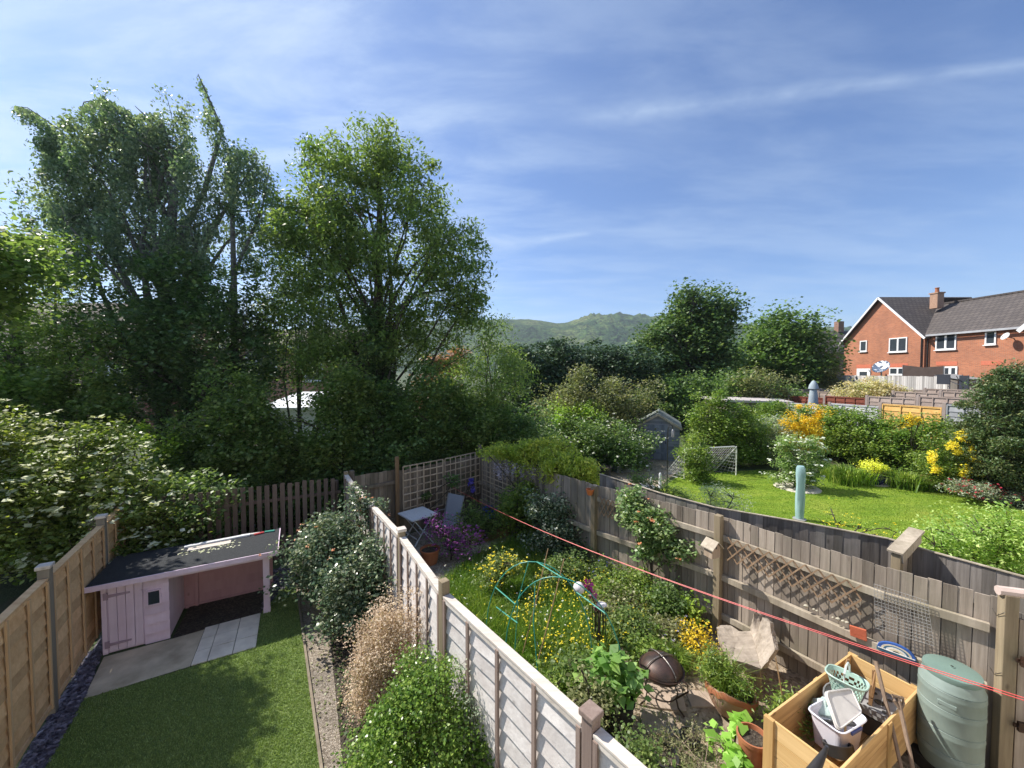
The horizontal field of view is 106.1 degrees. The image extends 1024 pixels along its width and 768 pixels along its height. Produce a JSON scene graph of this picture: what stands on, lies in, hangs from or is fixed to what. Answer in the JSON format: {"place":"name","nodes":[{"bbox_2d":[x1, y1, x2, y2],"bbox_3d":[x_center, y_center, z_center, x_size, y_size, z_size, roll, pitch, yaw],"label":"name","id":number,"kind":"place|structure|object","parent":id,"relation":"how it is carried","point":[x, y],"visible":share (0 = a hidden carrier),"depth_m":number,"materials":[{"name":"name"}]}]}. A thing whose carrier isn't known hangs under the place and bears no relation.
{"place":"outdoors","nodes":[
{"label":"outdoors","id":0,"kind":"place"},
{"bbox_2d":[45,584,319,767],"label":"artificial lawn","id":1,"kind":"structure","parent":0,"point":[229,702],"depth_m":4.66,"materials":[{"name":"green plant"}]},
{"bbox_2d":[288,545,342,767],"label":"path","id":2,"kind":"structure","parent":0,"point":[330,743],"depth_m":5.05,"materials":[{"name":"beige gravel"}]},
{"bbox_2d":[321,566,390,767],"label":"shrub bed","id":3,"kind":"object","parent":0,"point":[340,645],"visible":0.14,"depth_m":5.14,"materials":[{"name":"soil"}]},
{"bbox_2d":[257,492,374,606],"bbox_3d":[-3.297,2.914,6.663,1.890,2.035,1.576,-1,2,-29],"label":"rose shrub","id":4,"kind":"object","parent":3,"relation":"on","point":[326,538],"visible":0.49,"depth_m":6.48,"materials":[{"name":"green plant"}]},
{"bbox_2d":[301,528,396,645],"bbox_3d":[-2.397,3.104,6.002,1.606,1.695,1.368,0,2,0],"label":"rose shrub","id":5,"kind":"object","parent":3,"relation":"on","point":[347,600],"visible":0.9,"depth_m":5.80,"materials":[{"name":"green plant"}]},
{"bbox_2d":[331,579,429,730],"bbox_3d":[-1.528,3.193,4.616,1.153,1.608,1.141,-1,2,-37],"label":"dead shrub","id":6,"kind":"object","parent":3,"relation":"on","point":[376,664],"visible":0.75,"depth_m":4.49,"materials":[{"name":"brown plant"}]},
{"bbox_2d":[332,634,494,767],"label":"box bush","id":7,"kind":"object","parent":3,"relation":"on","point":[419,715],"visible":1,"depth_m":3.42,"materials":[{"name":"green plant"}]},
{"bbox_2d":[405,510,516,580],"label":"back terrace","id":8,"kind":"structure","parent":0,"point":[441,565],"depth_m":8.87,"materials":[{"name":"grey stone"}]},
{"bbox_2d":[419,508,486,561],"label":"flowering shrub","id":9,"kind":"object","parent":8,"relation":"on","point":[443,532],"visible":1,"depth_m":8.37,"materials":[{"name":"purple plant"}]},
{"bbox_2d":[454,492,510,545],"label":"shrub","id":10,"kind":"object","parent":8,"relation":"on","point":[483,522],"visible":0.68,"depth_m":9.36,"materials":[{"name":"green plant"}]},
{"bbox_2d":[0,372,1023,767],"bbox_3d":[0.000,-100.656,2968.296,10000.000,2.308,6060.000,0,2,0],"label":"ground","id":11,"kind":"structure","parent":0,"point":[10,594],"depth_m":12.30,"materials":[{"name":"brown soil"}]},
{"bbox_2d":[0,191,99,332],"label":"field maple","id":12,"kind":"object","parent":11,"relation":"on","point":[21,259],"visible":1,"depth_m":6.92,"materials":[{"name":"green plant"}]},
{"bbox_2d":[39,635,102,751],"bbox_3d":[-5.369,3.971,5.085,0.770,0.001,8.671,-1,2,-33],"label":"slate bed","id":13,"kind":"object","parent":11,"relation":"on","point":[98,646],"visible":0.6,"depth_m":5.77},
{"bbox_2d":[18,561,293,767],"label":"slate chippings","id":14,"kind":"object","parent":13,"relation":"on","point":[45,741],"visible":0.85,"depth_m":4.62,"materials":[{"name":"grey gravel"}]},
{"bbox_2d":[0,225,151,417],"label":"elder tree","id":15,"kind":"object","parent":11,"relation":"on","point":[18,343],"visible":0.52,"depth_m":10.80,"materials":[{"name":"green plant"}]},
{"bbox_2d":[0,345,155,505],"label":"shrub","id":16,"kind":"object","parent":11,"relation":"on","point":[83,408],"visible":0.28,"depth_m":10.27,"materials":[{"name":"green plant"}]},
{"bbox_2d":[0,467,160,767],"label":"lap fence","id":17,"kind":"object","parent":11,"relation":"on","point":[50,624],"visible":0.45,"depth_m":4.55,"materials":[{"name":"brown wood"}]},
{"bbox_2d":[0,398,215,585],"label":"flowering shrub","id":18,"kind":"object","parent":11,"relation":"on","point":[26,555],"visible":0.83,"depth_m":7.07,"materials":[{"name":"green plant"}]},
{"bbox_2d":[14,452,254,561],"bbox_3d":[-7.596,2.717,8.000,4.182,2.363,2.362,0,2,0],"label":"shrub","id":19,"kind":"object","parent":11,"relation":"on","point":[180,487],"visible":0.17,"depth_m":7.78,"materials":[{"name":"green plant"}]},
{"bbox_2d":[85,630,203,697],"bbox_3d":[-5.166,3.945,5.493,1.146,0.001,0.907,-1,2,-33],"label":"patio pad","id":20,"kind":"object","parent":11,"relation":"on","point":[125,668],"visible":1,"depth_m":5.44,"materials":[{"name":"concrete"}]},
{"bbox_2d":[0,74,298,458],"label":"birch tree","id":21,"kind":"object","parent":11,"relation":"on","point":[123,142],"visible":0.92,"depth_m":12.38,"materials":[{"name":"green plant"}]},
{"bbox_2d":[113,419,201,493],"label":"shrub","id":22,"kind":"object","parent":11,"relation":"on","point":[142,427],"visible":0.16,"depth_m":9.28,"materials":[{"name":"green plant"}]},
{"bbox_2d":[31,246,296,465],"bbox_3d":[-10.388,-0.379,12.822,6.808,8.237,5.184,0,2,0],"label":"ivy clad tree","id":23,"kind":"object","parent":11,"relation":"on","point":[213,310],"visible":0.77,"depth_m":11.79,"materials":[{"name":"green plant"}]},
{"bbox_2d":[84,528,280,654],"bbox_3d":[-5.279,3.381,6.489,2.346,1.090,1.138,-1,2,-29],"label":"playhouse","id":24,"kind":"object","parent":11,"relation":"on","point":[147,597],"visible":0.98,"depth_m":6.12,"materials":[{"name":"pink paint"}]},
{"bbox_2d":[103,582,146,651],"bbox_3d":[-5.720,3.448,5.715,0.490,0.950,0.055,-1,2,-29],"label":"door","id":25,"kind":"structure","parent":24,"relation":"in","point":[117,597],"depth_m":5.71,"materials":[{"name":"pink paint"}]},
{"bbox_2d":[87,478,340,559],"bbox_3d":[-5.876,3.014,8.022,4.252,1.715,0.131,-1,2,-26],"label":"picket fence","id":26,"kind":"object","parent":11,"relation":"on","point":[335,491],"visible":0.36,"depth_m":8.24,"materials":[{"name":"brown wood"}]},
{"bbox_2d":[126,359,306,536],"bbox_3d":[-7.633,1.610,9.860,4.296,4.491,2.966,0,2,0],"label":"shrub","id":27,"kind":"object","parent":11,"relation":"on","point":[223,437],"visible":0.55,"depth_m":9.62,"materials":[{"name":"green plant"}]},
{"bbox_2d":[172,590,263,638],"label":"playhouse floor","id":28,"kind":"structure","parent":11,"relation":"on","point":[199,617],"depth_m":6.60,"materials":[{"name":"soil"}]},
{"bbox_2d":[190,613,260,666],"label":"patio slabs","id":29,"kind":"structure","parent":11,"relation":"on","point":[225,637],"depth_m":5.91,"materials":[{"name":"grey concrete"}]},
{"bbox_2d":[216,243,361,437],"bbox_3d":[-7.361,-0.791,13.546,5.016,8.975,3.714,0,2,0],"label":"ash tree","id":30,"kind":"object","parent":11,"relation":"on","point":[297,378],"visible":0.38,"depth_m":13.15,"materials":[{"name":"green plant"}]},
{"bbox_2d":[236,353,386,535],"bbox_3d":[-5.599,1.481,10.647,4.116,4.628,3.168,0,2,0],"label":"shrub","id":31,"kind":"object","parent":11,"relation":"on","point":[326,449],"visible":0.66,"depth_m":10.20,"materials":[{"name":"green plant"}]},
{"bbox_2d":[246,110,504,439],"bbox_3d":[-4.078,-2.371,12.401,7.739,12.230,4.313,0,2,0],"label":"ash tree","id":32,"kind":"object","parent":11,"relation":"on","point":[340,218],"visible":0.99,"depth_m":11.81,"materials":[{"name":"green plant"}]},
{"bbox_2d":[355,284,403,444],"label":"ivy","id":33,"kind":"object","parent":32,"relation":"attached to","point":[373,322],"visible":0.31,"depth_m":11.95,"materials":[{"name":"green plant"}]},
{"bbox_2d":[299,360,454,512],"bbox_3d":[-4.052,1.558,11.191,4.848,4.511,3.198,0,2,0],"label":"shrub","id":34,"kind":"object","parent":11,"relation":"on","point":[387,447],"visible":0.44,"depth_m":10.82,"materials":[{"name":"green plant"}]},
{"bbox_2d":[349,445,481,533],"bbox_3d":[-2.249,2.775,10.085,3.887,2.050,0.302,-2,3,-44],"label":"board fence","id":35,"kind":"object","parent":11,"relation":"on","point":[387,485],"visible":0.46,"depth_m":9.78,"materials":[{"name":"wood"}]},
{"bbox_2d":[413,379,515,489],"bbox_3d":[-1.929,1.768,12.321,4.282,3.931,2.986,0,2,0],"label":"shrub","id":36,"kind":"object","parent":11,"relation":"on","point":[462,428],"visible":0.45,"depth_m":11.87,"materials":[{"name":"green plant"}]},
{"bbox_2d":[424,304,543,445],"bbox_3d":[-1.065,0.476,13.246,4.275,6.431,3.317,0,2,0],"label":"willow tree","id":37,"kind":"object","parent":11,"relation":"on","point":[511,364],"visible":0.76,"depth_m":12.97,"materials":[{"name":"green plant"}]},
{"bbox_2d":[344,471,646,767],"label":"lap fence","id":38,"kind":"object","parent":11,"relation":"on","point":[534,717],"visible":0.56,"depth_m":3.33,"materials":[{"name":"white wood"}]},
{"bbox_2d":[474,543,528,591],"bbox_3d":[-0.196,3.444,7.055,0.957,0.931,0.929,2,3,41],"label":"loosestrife","id":39,"kind":"object","parent":11,"relation":"on","point":[501,568],"visible":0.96,"depth_m":6.96,"materials":[{"name":"yellow plant"}]},
{"bbox_2d":[446,385,563,467],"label":"shrub","id":40,"kind":"object","parent":11,"relation":"on","point":[522,423],"visible":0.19,"depth_m":12.99,"materials":[{"name":"green plant"}]},
{"bbox_2d":[492,477,547,542],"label":"shrub","id":41,"kind":"object","parent":11,"relation":"on","point":[517,512],"visible":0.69,"depth_m":9.21,"materials":[{"name":"green plant"}]},
{"bbox_2d":[491,342,566,429],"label":"evergreen tree","id":42,"kind":"object","parent":11,"relation":"on","point":[543,362],"visible":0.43,"depth_m":25.82,"materials":[{"name":"green plant"}]},
{"bbox_2d":[402,531,687,726],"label":"meadow grass","id":43,"kind":"structure","parent":11,"relation":"on","point":[477,609],"depth_m":6.51,"materials":[{"name":"green plant"}]},
{"bbox_2d":[486,561,620,670],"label":"garden hoops","id":44,"kind":"object","parent":11,"relation":"on","point":[577,593],"visible":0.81,"depth_m":5.41,"materials":[{"name":"green metal"}]},
{"bbox_2d":[440,533,689,681],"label":"meadow weeds","id":45,"kind":"object","parent":11,"relation":"on","point":[553,648],"visible":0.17,"depth_m":6.38,"materials":[{"name":"green plant"}]},
{"bbox_2d":[530,336,604,424],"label":"evergreen tree","id":46,"kind":"object","parent":11,"relation":"on","point":[563,350],"visible":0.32,"depth_m":26.92,"materials":[{"name":"green plant"}]},
{"bbox_2d":[537,547,599,590],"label":"border plant","id":47,"kind":"object","parent":11,"relation":"on","point":[568,568],"visible":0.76,"depth_m":7.29,"materials":[{"name":"green plant"}]},
{"bbox_2d":[526,361,668,456],"bbox_3d":[3.963,1.206,18.604,7.196,4.638,3.382,0,2,0],"label":"tree","id":48,"kind":"object","parent":11,"relation":"on","point":[607,400],"visible":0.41,"depth_m":18.23,"materials":[{"name":"green plant"}]},
{"bbox_2d":[569,337,629,425],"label":"evergreen tree","id":49,"kind":"object","parent":11,"relation":"on","point":[599,356],"visible":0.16,"depth_m":28.12,"materials":[{"name":"green plant"}]},
{"bbox_2d":[536,408,668,476],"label":"shrub","id":50,"kind":"object","parent":11,"relation":"on","point":[603,445],"visible":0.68,"depth_m":15.67,"materials":[{"name":"green plant"}]},
{"bbox_2d":[581,580,654,637],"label":"border plant","id":51,"kind":"object","parent":11,"relation":"on","point":[608,601],"visible":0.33,"depth_m":6.30,"materials":[{"name":"green plant"}]},
{"bbox_2d":[590,343,674,430],"bbox_3d":[8.454,0.151,27.916,7.062,6.197,5.958,0,2,0],"label":"evergreen tree","id":52,"kind":"object","parent":11,"relation":"on","point":[624,367],"visible":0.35,"depth_m":26.74,"materials":[{"name":"green plant"}]},
{"bbox_2d":[612,483,701,583],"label":"climbing rose","id":53,"kind":"object","parent":11,"relation":"on","point":[655,535],"visible":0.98,"depth_m":6.71,"materials":[{"name":"green plant"}]},
{"bbox_2d":[634,409,682,461],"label":"garden shed","id":54,"kind":"structure","parent":11,"relation":"on","point":[660,421],"depth_m":17.75,"materials":[{"name":"grey wood"}]},
{"bbox_2d":[625,276,754,392],"bbox_3d":[13.930,-3.299,31.682,11.990,10.867,8.940,0,2,0],"label":"sycamore tree","id":55,"kind":"object","parent":11,"relation":"on","point":[685,325],"visible":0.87,"depth_m":30.52,"materials":[{"name":"green plant"}]},
{"bbox_2d":[615,367,809,421],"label":"shrub","id":56,"kind":"object","parent":11,"relation":"on","point":[676,398],"visible":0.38,"depth_m":25.32,"materials":[{"name":"green plant"}]},
{"bbox_2d":[672,388,778,470],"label":"shrub","id":57,"kind":"object","parent":11,"relation":"on","point":[722,420],"visible":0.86,"depth_m":16.31,"materials":[{"name":"green plant"}]},
{"bbox_2d":[478,452,997,767],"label":"board fence","id":58,"kind":"object","parent":11,"relation":"on","point":[722,577],"visible":0.59,"depth_m":5.21,"materials":[{"name":"brown wood"}]},
{"bbox_2d":[727,537,861,614],"bbox_3d":[3.724,2.543,5.231,0.022,0.378,1.578,-1,2,-33],"label":"trellis","id":59,"kind":"object","parent":58,"relation":"attached to","point":[817,583],"visible":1,"depth_m":5.11,"materials":[{"name":"brown wood"}]},
{"bbox_2d":[723,366,805,401],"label":"shrub","id":60,"kind":"object","parent":11,"relation":"on","point":[768,392],"visible":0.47,"depth_m":24.19,"materials":[{"name":"green plant"}]},
{"bbox_2d":[724,296,859,388],"bbox_3d":[24.868,-3.249,35.518,12.937,9.158,8.772,0,2,0],"label":"sycamore tree","id":61,"kind":"object","parent":11,"relation":"on","point":[786,347],"visible":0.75,"depth_m":34.16,"materials":[{"name":"green plant"}]},
{"bbox_2d":[776,403,835,461],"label":"golden bush","id":62,"kind":"object","parent":11,"relation":"on","point":[796,426],"visible":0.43,"depth_m":16.19,"materials":[{"name":"yellow plant"}]},
{"bbox_2d":[600,473,1023,736],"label":"board fence","id":63,"kind":"object","parent":11,"relation":"on","point":[964,573],"visible":0.3,"depth_m":5.31,"materials":[{"name":"wood"}]},
{"bbox_2d":[825,375,914,397],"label":"shrub","id":64,"kind":"object","parent":11,"relation":"on","point":[876,388],"visible":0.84,"depth_m":23.15,"materials":[{"name":"beige plant"}]},
{"bbox_2d":[745,398,1023,486],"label":"hedge","id":65,"kind":"object","parent":11,"relation":"on","point":[839,441],"visible":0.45,"depth_m":15.99,"materials":[{"name":"green plant"}]},
{"bbox_2d":[820,375,950,389],"bbox_3d":[28.065,0.340,29.895,0.130,2.020,10.371,0,2,0],"label":"board fence","id":66,"kind":"object","parent":11,"relation":"on","point":[917,382],"visible":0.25,"depth_m":27.19,"materials":[{"name":"white wood"}]},
{"bbox_2d":[761,395,1021,406],"bbox_3d":[18.934,1.531,19.249,0.110,2.600,14.110,-1,2,-20],"label":"lap fence","id":67,"kind":"object","parent":11,"relation":"on","point":[929,401],"visible":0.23,"depth_m":19.54,"materials":[{"name":"brown wood"}]},
{"bbox_2d":[786,401,1001,450],"bbox_3d":[16.867,1.713,15.036,0.110,2.590,12.110,-1,2,-20],"label":"lap fence","id":68,"kind":"object","parent":11,"relation":"on","point":[950,410],"visible":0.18,"depth_m":15.93,"materials":[{"name":"beige wood"}]},
{"bbox_2d":[887,527,924,670],"bbox_3d":[4.972,2.935,4.890,0.680,2.093,0.150,-1,2,-28],"label":"fence post","id":69,"kind":"object","parent":11,"relation":"on","point":[904,545],"visible":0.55,"depth_m":4.80,"materials":[{"name":"beige wood"}]},
{"bbox_2d":[838,287,1023,382],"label":"brick house","id":70,"kind":"structure","parent":11,"relation":"on","point":[957,335],"depth_m":30.80,"materials":[{"name":"orange brick"}]},
{"bbox_2d":[900,429,1000,495],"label":"azalea","id":71,"kind":"object","parent":11,"relation":"on","point":[930,464],"visible":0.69,"depth_m":12.98,"materials":[{"name":"yellow plant"}]},
{"bbox_2d":[935,477,1023,506],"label":"valerian","id":72,"kind":"object","parent":11,"relation":"on","point":[980,492],"visible":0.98,"depth_m":11.93,"materials":[{"name":"green plant"}]},
{"bbox_2d":[936,358,1023,497],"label":"cypress tree","id":73,"kind":"object","parent":11,"relation":"on","point":[1003,451],"visible":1,"depth_m":11.95,"materials":[{"name":"green plant"}]},
{"bbox_2d":[989,585,1023,767],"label":"fence post","id":74,"kind":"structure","parent":11,"relation":"on","point":[1007,725],"depth_m":3.77,"materials":[{"name":"wood"}]},
{"bbox_2d":[0,0,1023,329],"label":"sky","id":75,"kind":"structure","parent":0,"point":[845,155],"materials":[{"name":"blue"}]},
{"bbox_2d":[227,312,851,372],"bbox_3d":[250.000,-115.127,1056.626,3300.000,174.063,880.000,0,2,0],"label":"hills","id":76,"kind":"structure","parent":0,"point":[608,329],"depth_m":888.19,"materials":[{"name":"green plant"}]},
{"bbox_2d":[601,620,919,767],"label":"bare soil","id":77,"kind":"structure","parent":0,"point":[769,672],"depth_m":4.72,"materials":[{"name":"soil"}]},
{"bbox_2d":[545,642,604,697],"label":"border plant","id":78,"kind":"object","parent":77,"relation":"on","point":[561,660],"visible":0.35,"depth_m":4.73,"materials":[{"name":"green plant"}]},
{"bbox_2d":[562,658,622,731],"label":"border plant","id":79,"kind":"object","parent":77,"relation":"on","point":[599,700],"visible":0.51,"depth_m":4.26,"materials":[{"name":"green plant"}]},
{"bbox_2d":[603,692,635,738],"bbox_3d":[1.223,3.816,4.479,0.410,0.360,0.410,0,2,0],"label":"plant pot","id":80,"kind":"object","parent":77,"relation":"on","point":[623,717],"visible":0.21,"depth_m":4.32,"materials":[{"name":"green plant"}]},
{"bbox_2d":[572,641,654,712],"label":"pot plant","id":81,"kind":"object","parent":80,"relation":"in","point":[623,677],"visible":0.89,"depth_m":4.46,"materials":[{"name":"green plant"}]},
{"bbox_2d":[593,597,668,647],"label":"border plant","id":82,"kind":"object","parent":77,"relation":"on","point":[630,618],"visible":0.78,"depth_m":5.77,"materials":[{"name":"green plant"}]},
{"bbox_2d":[600,700,688,767],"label":"border plant","id":83,"kind":"object","parent":77,"relation":"on","point":[642,755],"visible":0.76,"depth_m":3.76,"materials":[{"name":"green plant"}]},
{"bbox_2d":[618,622,674,669],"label":"border plant","id":84,"kind":"object","parent":77,"relation":"on","point":[639,648],"visible":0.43,"depth_m":5.36,"materials":[{"name":"green plant"}]},
{"bbox_2d":[639,649,688,716],"bbox_3d":[1.844,3.667,4.780,0.606,0.635,0.586,-1,2,-20],"label":"fire pit","id":85,"kind":"object","parent":77,"relation":"on","point":[665,669],"visible":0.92,"depth_m":4.68,"materials":[{"name":"metal"}]},
{"bbox_2d":[643,678,686,711],"bbox_3d":[1.935,3.966,4.908,0.506,0.030,0.444,0,2,9],"label":"flagstone","id":86,"kind":"object","parent":77,"relation":"on","point":[665,693],"visible":0.72,"depth_m":4.86,"materials":[{"name":"stone"}]},
{"bbox_2d":[634,570,695,619],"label":"border plant","id":87,"kind":"object","parent":77,"relation":"on","point":[666,593],"visible":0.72,"depth_m":6.20,"materials":[{"name":"green plant"}]},
{"bbox_2d":[648,612,698,658],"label":"border plant","id":88,"kind":"object","parent":77,"relation":"on","point":[672,626],"visible":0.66,"depth_m":5.67,"materials":[{"name":"green plant"}]},
{"bbox_2d":[639,708,722,767],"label":"lavender","id":89,"kind":"object","parent":77,"relation":"on","point":[679,752],"visible":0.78,"depth_m":4.05,"materials":[{"name":"green plant"}]},
{"bbox_2d":[703,710,753,767],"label":"pot plant","id":90,"kind":"object","parent":77,"relation":"on","point":[734,755],"visible":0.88,"depth_m":4.07,"materials":[{"name":"green plant"}]},
{"bbox_2d":[705,679,758,718],"bbox_3d":[2.665,3.799,4.683,0.597,0.393,0.509,0,2,-10],"label":"terracotta pot","id":91,"kind":"object","parent":77,"relation":"on","point":[730,704],"visible":0.56,"depth_m":4.51,"materials":[{"name":"ceramic"}]},
{"bbox_2d":[690,639,762,704],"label":"pot plant","id":92,"kind":"object","parent":91,"relation":"in","point":[709,663],"visible":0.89,"depth_m":4.67,"materials":[{"name":"green plant"}]},
{"bbox_2d":[717,613,778,700],"bbox_3d":[3.171,3.567,5.183,0.671,0.816,0.861,0,2,14],"label":"rock","id":93,"kind":"object","parent":77,"relation":"on","point":[758,640],"visible":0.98,"depth_m":5.09,"materials":[{"name":"beige stone"}]},
{"bbox_2d":[736,722,762,767],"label":"terracotta pot","id":94,"kind":"object","parent":77,"relation":"on","point":[750,741],"visible":0.7,"depth_m":3.99,"materials":[{"name":"ceramic"}]},
{"bbox_2d":[762,651,917,767],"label":"wooden planter","id":95,"kind":"object","parent":77,"relation":"on","point":[784,746],"visible":0.59,"depth_m":3.84,"materials":[{"name":"yellow wood"}]},
{"bbox_2d":[808,698,866,760],"bbox_3d":[3.311,3.519,3.922,0.459,0.333,0.342,-1,2,-22],"label":"storage tub","id":96,"kind":"object","parent":95,"relation":"in","point":[829,734],"visible":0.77,"depth_m":3.84,"materials":[{"name":"white plastic"}]},
{"bbox_2d":[825,688,861,729],"bbox_3d":[3.111,3.028,3.634,0.462,0.179,0.199,-1,2,-23],"label":"tub lid","id":97,"kind":"object","parent":96,"relation":"on","point":[844,707],"visible":1,"depth_m":3.62,"materials":[{"name":"grey plastic"}]},
{"bbox_2d":[825,662,869,703],"bbox_3d":[3.526,3.111,4.055,0.249,0.339,0.358,-2,3,-38],"label":"plastic basket","id":98,"kind":"object","parent":95,"relation":"on","point":[829,668],"visible":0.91,"depth_m":4.06,"materials":[{"name":"plastic"}]},
{"bbox_2d":[907,654,987,767],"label":"water butt","id":99,"kind":"object","parent":77,"relation":"on","point":[951,722],"visible":0.94,"depth_m":3.80,"materials":[{"name":"green plastic"}]},
{"bbox_2d":[660,470,1023,574],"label":"lawn","id":100,"kind":"structure","parent":0,"point":[745,489],"depth_m":12.08,"materials":[{"name":"green plant"}]},
{"bbox_2d":[670,433,720,484],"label":"shrub","id":101,"kind":"object","parent":100,"relation":"on","point":[698,471],"visible":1,"depth_m":14.25,"materials":[{"name":"green plant"}]},
{"bbox_2d":[760,430,832,488],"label":"flowering shrub","id":102,"kind":"object","parent":100,"relation":"on","point":[789,462],"visible":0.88,"depth_m":13.44,"materials":[{"name":"green plant"}]},
{"bbox_2d":[816,459,879,487],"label":"strap leaf clump","id":103,"kind":"object","parent":100,"relation":"on","point":[841,474],"visible":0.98,"depth_m":13.93,"materials":[{"name":"green plant"}]},
{"bbox_2d":[896,498,1023,574],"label":"shrub","id":104,"kind":"object","parent":100,"relation":"on","point":[1004,554],"visible":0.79,"depth_m":7.68,"materials":[{"name":"green plant"}]},
{"label":"border soil","id":105,"kind":"structure","parent":0,"visible":0},
{"bbox_2d":[475,432,607,521],"bbox_3d":[0.706,2.509,9.519,3.348,2.635,1.547,1,2,18],"label":"wisteria","id":106,"kind":"object","parent":105,"relation":"on","point":[574,465],"visible":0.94,"depth_m":9.29,"materials":[{"name":"green plant"}]},
{"bbox_2d":[516,484,587,563],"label":"shrub","id":107,"kind":"object","parent":105,"relation":"on","point":[550,516],"visible":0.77,"depth_m":8.36,"materials":[{"name":"green plant"}]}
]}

